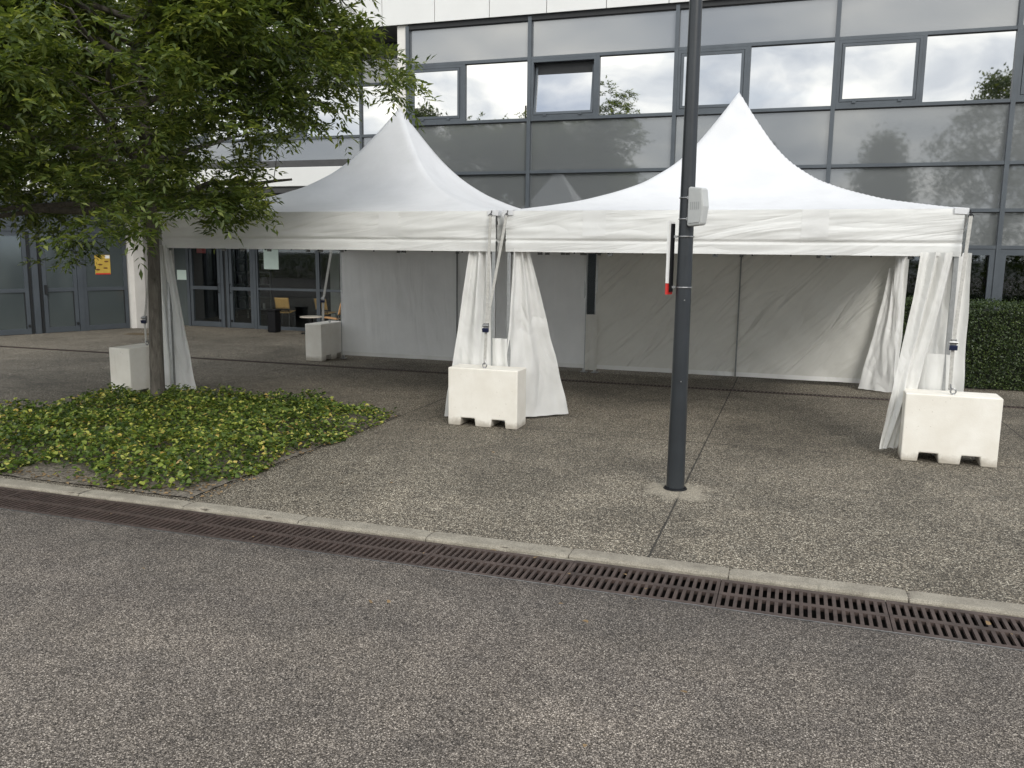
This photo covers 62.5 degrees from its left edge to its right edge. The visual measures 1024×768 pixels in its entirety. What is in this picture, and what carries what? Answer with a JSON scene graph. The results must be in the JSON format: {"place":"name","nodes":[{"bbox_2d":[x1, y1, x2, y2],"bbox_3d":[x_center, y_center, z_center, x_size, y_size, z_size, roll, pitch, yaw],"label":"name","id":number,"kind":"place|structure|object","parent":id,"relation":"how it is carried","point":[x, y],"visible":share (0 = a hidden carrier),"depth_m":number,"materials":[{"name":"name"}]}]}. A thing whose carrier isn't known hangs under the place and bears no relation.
{"place":"outdoors","nodes":[
{"label":"outdoors","id":0,"kind":"place"},
{"bbox_2d":[0,509,1023,767],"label":"road","id":1,"kind":"structure","parent":0,"point":[126,647],"depth_m":4.30,"materials":[{"name":"grey asphalt"}]},
{"bbox_2d":[0,488,1023,650],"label":"drain channel","id":2,"kind":"object","parent":1,"relation":"in","point":[780,608],"visible":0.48,"depth_m":5.53,"materials":[{"name":"metal"}]},
{"bbox_2d":[0,487,24,497],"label":"drain grate","id":3,"kind":"object","parent":2,"relation":"on","point":[5,491],"visible":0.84,"depth_m":7.44,"materials":[{"name":"metal"}]},
{"bbox_2d":[0,490,116,517],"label":"drain grate","id":4,"kind":"object","parent":2,"relation":"on","point":[62,505],"visible":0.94,"depth_m":7.09,"materials":[{"name":"metal"}]},
{"bbox_2d":[73,501,215,531],"bbox_3d":[-2.952,1.073,6.782,0.994,0.024,0.485,4,9,18],"label":"drain grate","id":5,"kind":"object","parent":2,"relation":"on","point":[151,517],"visible":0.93,"depth_m":6.78,"materials":[{"name":"metal"}]},
{"bbox_2d":[177,514,323,547],"bbox_3d":[-2.003,1.133,6.470,0.994,0.024,0.485,4,9,18],"label":"drain grate","id":6,"kind":"object","parent":2,"relation":"on","point":[278,534],"visible":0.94,"depth_m":6.46,"materials":[{"name":"metal"}]},
{"bbox_2d":[292,529,442,565],"bbox_3d":[-1.055,1.196,6.159,0.994,0.024,0.485,4,9,18],"label":"drain grate","id":7,"kind":"object","parent":2,"relation":"on","point":[354,544],"visible":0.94,"depth_m":6.16,"materials":[{"name":"metal"}]},
{"bbox_2d":[417,544,574,584],"bbox_3d":[-0.107,1.255,5.847,0.994,0.024,0.485,4,9,18],"label":"drain grate","id":8,"kind":"object","parent":2,"relation":"on","point":[480,562],"visible":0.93,"depth_m":5.85,"materials":[{"name":"metal"}]},
{"bbox_2d":[558,560,720,606],"bbox_3d":[0.841,1.312,5.534,0.994,0.024,0.485,4,9,18],"label":"drain grate","id":9,"kind":"object","parent":2,"relation":"on","point":[654,586],"visible":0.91,"depth_m":5.54,"materials":[{"name":"metal"}]},
{"bbox_2d":[716,579,892,631],"bbox_3d":[1.790,1.371,5.223,0.994,0.024,0.485,4,9,18],"label":"drain grate","id":10,"kind":"object","parent":2,"relation":"on","point":[817,607],"visible":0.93,"depth_m":5.22,"materials":[{"name":"metal"}]},
{"bbox_2d":[885,600,1023,649],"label":"drain grate","id":11,"kind":"object","parent":2,"relation":"on","point":[966,629],"visible":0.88,"depth_m":4.96,"materials":[{"name":"metal"}]},
{"bbox_2d":[110,389,1012,746],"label":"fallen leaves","id":12,"kind":"object","parent":1,"relation":"on","point":[624,573],"visible":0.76,"depth_m":5.10,"materials":[{"name":"brown plant"}]},
{"bbox_2d":[0,325,1023,603],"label":"pavement","id":13,"kind":"structure","parent":0,"point":[814,487],"depth_m":8.27,"materials":[{"name":"grey concrete"}]},
{"bbox_2d":[109,341,149,394],"bbox_3d":[-5.427,-0.250,12.408,0.360,0.789,0.900,4,9,18],"label":"ballast block","id":14,"kind":"object","parent":13,"relation":"on","point":[129,366],"depth_m":12.02,"materials":[{"name":"beige concrete"}]},
{"bbox_2d":[141,275,147,341],"bbox_3d":[-5.197,-1.508,12.101,0.402,1.873,0.074,5,10,26],"label":"tie down strap","id":15,"kind":"object","parent":14,"relation":"attached to","point":[144,320],"visible":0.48,"depth_m":12.24,"materials":[{"name":"fabric"}]},
{"bbox_2d":[127,333,148,334],"bbox_3d":[-9.346,-1.258,21.206,0.700,0.006,0.400,4,9,18],"label":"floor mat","id":16,"kind":"object","parent":13,"relation":"on","point":[137,333],"visible":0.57,"depth_m":21.26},
{"bbox_2d":[0,400,399,497],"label":"planting soil","id":17,"kind":"structure","parent":13,"relation":"on","point":[47,469],"depth_m":8.12,"materials":[{"name":"brown soil"}]},
{"bbox_2d":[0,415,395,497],"bbox_3d":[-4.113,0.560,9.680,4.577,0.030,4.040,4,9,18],"label":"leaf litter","id":18,"kind":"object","parent":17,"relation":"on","point":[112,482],"visible":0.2,"depth_m":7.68,"materials":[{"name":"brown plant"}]},
{"bbox_2d":[0,382,396,490],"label":"ground cover","id":19,"kind":"object","parent":17,"relation":"on","point":[262,406],"visible":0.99,"depth_m":9.22,"materials":[{"name":"green plant"}]},
{"bbox_2d":[0,0,443,403],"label":"street tree","id":20,"kind":"object","parent":17,"relation":"on","point":[210,44],"visible":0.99,"depth_m":9.20,"materials":[{"name":"green plant"}]},
{"bbox_2d":[266,309,280,332],"bbox_3d":[-6.224,-1.653,22.063,0.270,0.600,0.290,4,9,18],"label":"litter bin","id":21,"kind":"object","parent":13,"relation":"on","point":[273,321],"visible":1,"depth_m":21.96,"materials":[{"name":"black plastic"}]},
{"bbox_2d":[274,297,295,326],"bbox_3d":[-6.202,-1.950,23.077,0.406,0.842,0.502,2,9,10],"label":"cafe chair","id":22,"kind":"object","parent":13,"relation":"on","point":[281,303],"visible":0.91,"depth_m":22.87,"materials":[{"name":"yellow wood"}]},
{"bbox_2d":[300,316,321,333],"bbox_3d":[-5.153,-1.516,21.721,0.600,0.450,0.600,4,9,18],"label":"pedestal table","id":23,"kind":"object","parent":13,"relation":"on","point":[311,318],"visible":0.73,"depth_m":21.63,"materials":[{"name":"metal"}]},
{"bbox_2d":[305,319,341,360],"bbox_3d":[-3.699,-0.897,16.738,0.360,0.789,0.900,4,9,18],"label":"ballast block","id":24,"kind":"object","parent":13,"relation":"on","point":[323,340],"depth_m":16.39,"materials":[{"name":"beige concrete"}]},
{"bbox_2d":[320,250,332,320],"bbox_3d":[-3.576,-2.078,16.450,0.352,1.713,0.098,-6,11,-35],"label":"tie down strap","id":25,"kind":"object","parent":24,"relation":"attached to","point":[326,281],"visible":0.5,"depth_m":16.44,"materials":[{"name":"fabric"}]},
{"bbox_2d":[314,298,336,321],"bbox_3d":[-5.045,-1.893,22.801,0.406,0.842,0.502,5,10,26],"label":"cafe chair","id":26,"kind":"object","parent":13,"relation":"on","point":[326,312],"visible":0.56,"depth_m":22.64,"materials":[{"name":"yellow wood"}]},
{"bbox_2d":[324,303,340,320],"bbox_3d":[-4.500,-1.633,21.288,0.502,0.842,0.406,0,9,-2],"label":"cafe chair","id":27,"kind":"object","parent":13,"relation":"on","point":[337,318],"visible":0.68,"depth_m":21.18,"materials":[{"name":"orange wood"}]},
{"bbox_2d":[158,108,587,420],"bbox_3d":[-1.788,-2.155,13.429,5.302,4.330,5.117,4,9,18],"label":"canopy tent","id":28,"kind":"object","parent":13,"relation":"on","point":[396,212],"visible":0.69,"depth_m":12.55,"materials":[{"name":"white fabric"}]},
{"bbox_2d":[448,363,525,429],"bbox_3d":[-0.306,0.115,10.443,0.900,0.789,0.360,4,9,18],"label":"ballast block","id":29,"kind":"object","parent":13,"relation":"on","point":[486,395],"depth_m":10.28,"materials":[{"name":"beige concrete"}]},
{"bbox_2d":[482,210,507,364],"bbox_3d":[-0.206,-1.166,10.240,0.253,1.863,0.303,4,9,18],"label":"tie down strap","id":30,"kind":"object","parent":29,"relation":"attached to","point":[485,326],"visible":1,"depth_m":10.23,"materials":[{"name":"fabric"}]},
{"bbox_2d":[0,0,1023,335],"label":"office building","id":31,"kind":"structure","parent":13,"relation":"on","point":[546,102],"depth_m":16.62,"materials":[{"name":"grey glass"}]},
{"bbox_2d":[0,231,31,335],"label":"wing door","id":32,"kind":"structure","parent":31,"relation":"in","point":[15,313],"depth_m":20.46,"materials":[{"name":"grey glass"}]},
{"bbox_2d":[38,232,79,332],"bbox_3d":[-11.384,-2.551,21.253,0.130,2.500,0.830,8,11,39],"label":"wing door","id":33,"kind":"structure","parent":31,"relation":"in","point":[60,291],"depth_m":21.29,"materials":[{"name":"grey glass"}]},
{"bbox_2d":[94,255,110,273],"bbox_3d":[-10.696,-3.118,22.046,0.005,0.505,0.400,8,11,39],"label":"poster","id":34,"kind":"object","parent":31,"relation":"attached to","point":[103,265],"visible":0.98,"depth_m":22.06,"materials":[{"name":"yellow paper"}]},
{"bbox_2d":[80,233,129,330],"bbox_3d":[-10.681,-2.681,22.148,0.070,2.500,1.160,8,11,39],"label":"door","id":35,"kind":"structure","parent":31,"relation":"in","point":[106,300],"depth_m":22.21,"materials":[{"name":"grey metal"}]},
{"bbox_2d":[177,270,185,279],"bbox_3d":[-9.216,-3.047,23.555,0.330,0.270,0.004,4,9,18],"label":"notice","id":36,"kind":"object","parent":31,"relation":"attached to","point":[181,274],"visible":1,"depth_m":23.56,"materials":[{"name":"paper"}]},
{"bbox_2d":[162,96,203,140],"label":"window","id":37,"kind":"structure","parent":31,"relation":"in","point":[200,136],"depth_m":21.24,"materials":[{"name":"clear glass"}]},
{"bbox_2d":[196,248,205,252],"bbox_3d":[-8.571,-3.677,23.261,0.300,0.140,0.004,4,9,18],"label":"red notice","id":38,"kind":"object","parent":31,"relation":"attached to","point":[201,250],"visible":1,"depth_m":23.25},
{"bbox_2d":[189,248,221,326],"bbox_3d":[-8.481,-2.814,23.314,1.000,2.440,0.139,4,9,18],"label":"door","id":39,"kind":"structure","parent":31,"relation":"in","point":[191,266],"depth_m":23.39,"materials":[{"name":"grey metal"}]},
{"bbox_2d":[207,95,253,139],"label":"fixed window","id":40,"kind":"structure","parent":31,"relation":"in","point":[240,131],"depth_m":20.91,"materials":[{"name":"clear glass"}]},
{"bbox_2d":[228,249,254,327],"bbox_3d":[-7.367,-2.744,22.948,0.750,2.440,0.139,4,9,18],"label":"door","id":41,"kind":"structure","parent":31,"relation":"in","point":[234,324],"depth_m":23.01,"materials":[{"name":"grey metal"}]},
{"bbox_2d":[263,249,278,268],"bbox_3d":[-6.445,-3.432,22.558,0.460,0.720,0.005,4,9,18],"label":"paper poster","id":42,"kind":"object","parent":31,"relation":"attached to","point":[271,260],"visible":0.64,"depth_m":22.57,"materials":[{"name":"white paper"}]},
{"bbox_2d":[259,94,302,137],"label":"window","id":43,"kind":"structure","parent":31,"relation":"in","point":[270,130],"depth_m":20.48,"materials":[{"name":"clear glass"}]},
{"bbox_2d":[255,249,318,330],"bbox_3d":[-5.997,-2.684,22.535,1.888,2.500,0.080,4,9,18],"label":"shop window","id":44,"kind":"structure","parent":31,"relation":"in","point":[256,250],"depth_m":22.68,"materials":[{"name":"grey metal"}]},
{"bbox_2d":[317,252,339,321],"bbox_3d":[-4.232,-2.573,21.955,1.825,2.500,0.080,4,9,18],"label":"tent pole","id":45,"kind":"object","parent":31,"relation":"in","point":[320,290],"depth_m":22.19,"materials":[{"name":"grey metal"}]},
{"bbox_2d":[306,87,358,136],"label":"fixed window","id":46,"kind":"structure","parent":31,"relation":"in","point":[353,127],"depth_m":19.98,"materials":[{"name":"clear glass"}]},
{"bbox_2d":[362,85,397,134],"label":"fixed window","id":47,"kind":"structure","parent":31,"relation":"in","point":[374,118],"depth_m":19.66,"materials":[{"name":"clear glass"}]},
{"bbox_2d":[409,64,461,122],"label":"window","id":48,"kind":"structure","parent":31,"relation":"in","point":[446,80],"depth_m":17.71,"materials":[{"name":"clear glass"}]},
{"bbox_2d":[466,61,526,120],"bbox_3d":[-0.315,-6.024,17.372,1.351,1.128,0.020,4,9,18],"label":"fixed window","id":49,"kind":"structure","parent":31,"relation":"in","point":[494,90],"depth_m":17.36,"materials":[{"name":"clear glass"}]},
{"bbox_2d":[530,56,596,117],"bbox_3d":[1.049,-5.944,16.956,1.352,1.128,0.233,4,9,18],"label":"window","id":50,"kind":"structure","parent":31,"relation":"in","point":[565,88],"depth_m":16.95,"materials":[{"name":"clear glass"}]},
{"bbox_2d":[599,52,673,114],"bbox_3d":[2.425,-5.852,16.470,1.452,1.128,0.020,4,9,18],"label":"fixed window","id":51,"kind":"structure","parent":31,"relation":"in","point":[638,83],"depth_m":16.46,"materials":[{"name":"clear glass"}]},
{"bbox_2d":[676,46,747,111],"bbox_3d":[3.796,-5.767,16.027,1.281,1.128,0.185,4,9,18],"label":"window","id":52,"kind":"structure","parent":31,"relation":"in","point":[723,71],"depth_m":15.94,"materials":[{"name":"clear glass"}]},
{"bbox_2d":[749,42,834,108],"bbox_3d":[5.147,-5.681,15.575,1.452,1.128,0.020,4,9,18],"label":"fixed window","id":53,"kind":"structure","parent":31,"relation":"in","point":[797,75],"depth_m":15.56,"materials":[{"name":"clear glass"}]},
{"bbox_2d":[835,35,923,105],"bbox_3d":[6.565,-5.594,15.117,1.382,1.128,0.185,4,9,18],"label":"window","id":54,"kind":"structure","parent":31,"relation":"in","point":[888,69],"depth_m":15.06,"materials":[{"name":"clear glass"}]},
{"bbox_2d":[922,31,1016,101],"bbox_3d":[7.930,-5.507,14.660,1.382,1.128,0.020,4,9,18],"label":"fixed window","id":55,"kind":"structure","parent":31,"relation":"in","point":[973,66],"depth_m":14.64,"materials":[{"name":"clear glass"}]},
{"bbox_2d":[963,249,995,308],"bbox_3d":[7.196,-1.460,15.511,2.821,2.035,0.090,4,9,18],"label":"window frame","id":56,"kind":"structure","parent":31,"relation":"in","point":[991,253],"depth_m":14.96,"materials":[{"name":"grey metal"}]},
{"bbox_2d":[995,249,1023,308],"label":"window frame","id":57,"kind":"structure","parent":31,"relation":"in","point":[1017,252],"depth_m":14.87,"materials":[{"name":"grey metal"}]},
{"bbox_2d":[1016,29,1023,97],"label":"window","id":58,"kind":"structure","parent":31,"relation":"in","point":[1020,86],"depth_m":14.37,"materials":[{"name":"grey glass"}]},
{"bbox_2d":[0,346,1023,408],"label":"drainage channel","id":59,"kind":"object","parent":13,"relation":"on","point":[447,373],"visible":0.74,"depth_m":14.96,"materials":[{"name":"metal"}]},
{"bbox_2d":[663,0,702,491],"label":"lamp post","id":60,"kind":"object","parent":13,"relation":"on","point":[675,479],"visible":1,"depth_m":7.38,"materials":[{"name":"grey metal"}]},
{"bbox_2d":[665,221,694,294],"bbox_3d":[1.481,-1.105,7.416,0.230,0.635,0.152,4,9,18],"label":"post sign","id":61,"kind":"object","parent":60,"relation":"attached to","point":[671,237],"visible":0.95,"depth_m":7.40,"materials":[{"name":"white plastic"}]},
{"bbox_2d":[678,187,708,226],"bbox_3d":[1.558,-1.525,7.257,0.144,0.333,0.295,-3,10,-23],"label":"antenna box","id":62,"kind":"object","parent":60,"relation":"attached to","point":[698,203],"visible":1,"depth_m":7.17,"materials":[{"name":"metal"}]},
{"bbox_2d":[502,92,971,455],"bbox_3d":[3.083,-1.847,11.807,5.324,4.330,5.152,4,9,18],"label":"canopy tent","id":63,"kind":"object","parent":13,"relation":"on","point":[798,273],"visible":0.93,"depth_m":10.92,"materials":[{"name":"white fabric"}]},
{"bbox_2d":[898,388,1002,467],"bbox_3d":[4.584,0.418,8.855,0.900,0.789,0.360,4,9,20],"label":"ballast block","id":64,"kind":"object","parent":13,"relation":"on","point":[949,427],"depth_m":8.70,"materials":[{"name":"beige concrete"}]},
{"bbox_2d":[948,210,973,389],"bbox_3d":[4.597,-0.856,8.669,0.088,1.843,0.308,7,11,35],"label":"tie down strap","id":65,"kind":"object","parent":64,"relation":"attached to","point":[953,343],"visible":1,"depth_m":8.64,"materials":[{"name":"fabric"}]},
{"bbox_2d":[899,296,1023,391],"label":"hedge","id":66,"kind":"object","parent":13,"relation":"on","point":[994,354],"visible":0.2,"depth_m":13.70,"materials":[{"name":"green plant"}]},
{"bbox_3d":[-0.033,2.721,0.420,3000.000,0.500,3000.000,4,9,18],"label":"ground","id":67,"kind":"structure","parent":0,"visible":0},
{"bbox_2d":[69,490,910,602],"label":"kerb bed","id":68,"kind":"object","parent":67,"relation":"on","point":[908,595],"visible":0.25,"depth_m":6.68,"materials":[{"name":"concrete"}]},
{"bbox_2d":[0,478,1023,616],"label":"kerb","id":69,"kind":"structure","parent":68,"relation":"on","point":[866,591],"depth_m":6.02,"materials":[{"name":"concrete"}]}
]}

